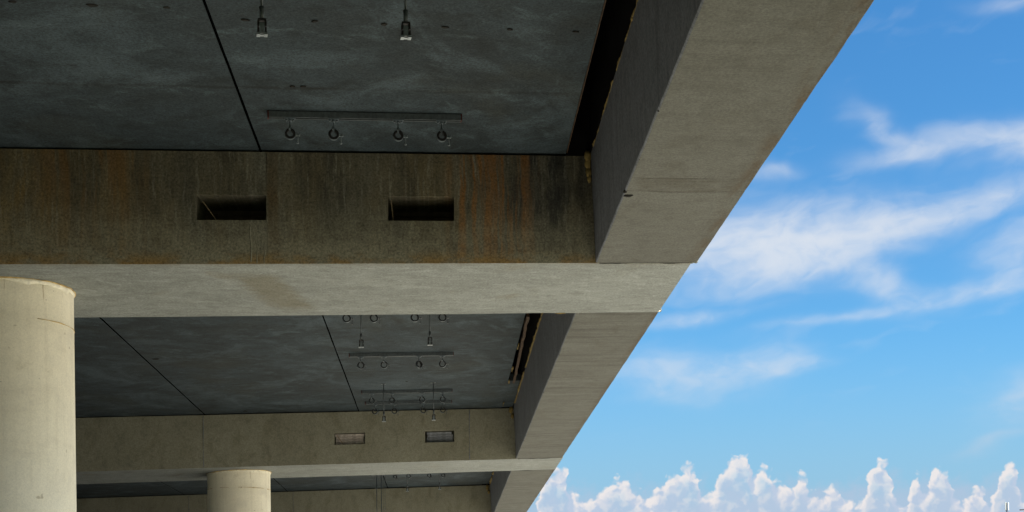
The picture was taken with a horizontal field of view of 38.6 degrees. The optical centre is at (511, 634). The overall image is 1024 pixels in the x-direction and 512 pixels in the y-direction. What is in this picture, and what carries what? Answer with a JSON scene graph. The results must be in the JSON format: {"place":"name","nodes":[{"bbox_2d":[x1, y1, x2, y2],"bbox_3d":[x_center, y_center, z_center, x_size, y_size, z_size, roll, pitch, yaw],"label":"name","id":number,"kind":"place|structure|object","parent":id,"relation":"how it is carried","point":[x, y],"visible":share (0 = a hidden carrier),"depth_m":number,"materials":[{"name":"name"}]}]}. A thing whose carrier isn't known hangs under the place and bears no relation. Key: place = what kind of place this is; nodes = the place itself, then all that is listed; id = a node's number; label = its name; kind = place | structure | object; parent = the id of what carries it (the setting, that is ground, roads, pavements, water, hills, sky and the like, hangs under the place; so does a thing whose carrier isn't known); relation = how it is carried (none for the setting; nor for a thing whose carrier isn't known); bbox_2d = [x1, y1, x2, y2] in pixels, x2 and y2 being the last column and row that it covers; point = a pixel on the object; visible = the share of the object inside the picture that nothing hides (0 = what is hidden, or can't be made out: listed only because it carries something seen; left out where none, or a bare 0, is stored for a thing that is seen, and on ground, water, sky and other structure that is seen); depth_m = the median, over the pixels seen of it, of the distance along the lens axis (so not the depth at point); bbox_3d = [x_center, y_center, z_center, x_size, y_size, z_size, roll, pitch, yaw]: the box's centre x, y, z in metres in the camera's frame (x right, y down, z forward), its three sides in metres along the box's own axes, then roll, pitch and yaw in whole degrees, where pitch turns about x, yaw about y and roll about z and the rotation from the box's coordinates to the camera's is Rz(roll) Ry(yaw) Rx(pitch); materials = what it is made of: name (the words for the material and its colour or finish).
{"place":"outdoors","nodes":[
{"label":"outdoors","id":0,"kind":"place"},
{"bbox_2d":[527,0,1023,511],"label":"sky","id":1,"kind":"structure","parent":0,"point":[849,337],"materials":[{"name":"blue"}]},
{"label":"ground","id":2,"kind":"structure","parent":0,"visible":0},
{"bbox_2d":[0,0,873,511],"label":"bridge","id":3,"kind":"structure","parent":2,"relation":"on","point":[200,254],"depth_m":15.05,"materials":[{"name":"concrete"}]},
{"bbox_2d":[257,0,267,36],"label":"pendant light","id":4,"kind":"object","parent":3,"relation":"hanging from","point":[261,21],"visible":1,"depth_m":10.31,"materials":[{"name":"metal"}]},
{"bbox_2d":[359,315,363,347],"bbox_3d":[-2.221,-4.596,21.513,0.100,0.768,0.060,-1,0,-12],"label":"drop rod","id":5,"kind":"object","parent":3,"relation":"hanging from","point":[361,342],"visible":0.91,"depth_m":21.51,"materials":[{"name":"metal"}]},
{"bbox_2d":[267,110,461,145],"bbox_3d":[-1.404,-4.862,14.060,1.869,0.364,0.066,-1,0,-12],"label":"pipe hanger rail","id":6,"kind":"object","parent":3,"relation":"attached to","point":[396,118],"visible":1,"depth_m":14.03,"materials":[{"name":"metal"}]},
{"bbox_2d":[371,475,384,511],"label":"trapeze hanger","id":7,"kind":"object","parent":3,"relation":"hanging from","point":[376,490],"visible":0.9,"depth_m":44.81,"materials":[{"name":"metal"}]},
{"bbox_2d":[381,383,385,421],"bbox_3d":[-2.539,-4.588,28.969,0.100,0.768,0.060,-1,0,-12],"label":"drop rod","id":8,"kind":"object","parent":3,"relation":"hanging from","point":[383,418],"visible":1,"depth_m":28.96,"materials":[{"name":"metal"}]},
{"bbox_2d":[342,314,448,323],"bbox_3d":[-1.781,-4.851,22.138,1.869,0.363,0.066,-1,0,-12],"label":"track light","id":9,"kind":"object","parent":3,"relation":"attached to","point":[379,318],"visible":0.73,"depth_m":22.17,"materials":[{"name":"metal"}]},
{"bbox_2d":[349,352,453,370],"bbox_3d":[-1.960,-4.845,25.956,1.869,0.363,0.102,-1,0,-11],"label":"pipe hanger rail","id":10,"kind":"object","parent":3,"relation":"attached to","point":[386,355],"visible":1,"depth_m":25.92,"materials":[{"name":"metal"}]},
{"bbox_2d":[400,0,411,39],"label":"drop rod","id":11,"kind":"object","parent":3,"relation":"hanging from","point":[406,26],"visible":1,"depth_m":10.50,"materials":[{"name":"metal"}]},
{"bbox_2d":[361,389,451,404],"bbox_3d":[-2.142,-4.840,29.858,1.869,0.363,0.084,-1,0,-11],"label":"pipe hanger rail","id":12,"kind":"object","parent":3,"relation":"attached to","point":[393,392],"visible":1,"depth_m":29.82,"materials":[{"name":"metal"}]},
{"bbox_2d":[365,400,451,414],"bbox_3d":[-2.205,-4.838,31.239,1.869,0.363,0.098,-1,0,-11],"label":"pipe hanger rail","id":13,"kind":"object","parent":3,"relation":"attached to","point":[405,402],"visible":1,"depth_m":31.22,"materials":[{"name":"metal"}]},
{"bbox_2d":[393,473,444,479],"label":"pipe hanger rail","id":14,"kind":"object","parent":3,"relation":"attached to","point":[411,476],"visible":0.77,"depth_m":43.95,"materials":[{"name":"metal"}]},
{"bbox_2d":[427,314,432,345],"bbox_3d":[-1.216,-4.651,21.617,0.100,0.768,0.060,-1,0,-12],"label":"drop rod","id":15,"kind":"object","parent":3,"relation":"hanging from","point":[429,339],"visible":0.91,"depth_m":21.61,"materials":[{"name":"metal"}]},
{"bbox_2d":[431,382,435,420],"bbox_3d":[-1.563,-4.640,29.127,0.100,0.768,0.060,-1,0,-12],"label":"drop rod","id":16,"kind":"object","parent":3,"relation":"hanging from","point":[433,416],"visible":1,"depth_m":29.12,"materials":[{"name":"metal"}]}
]}

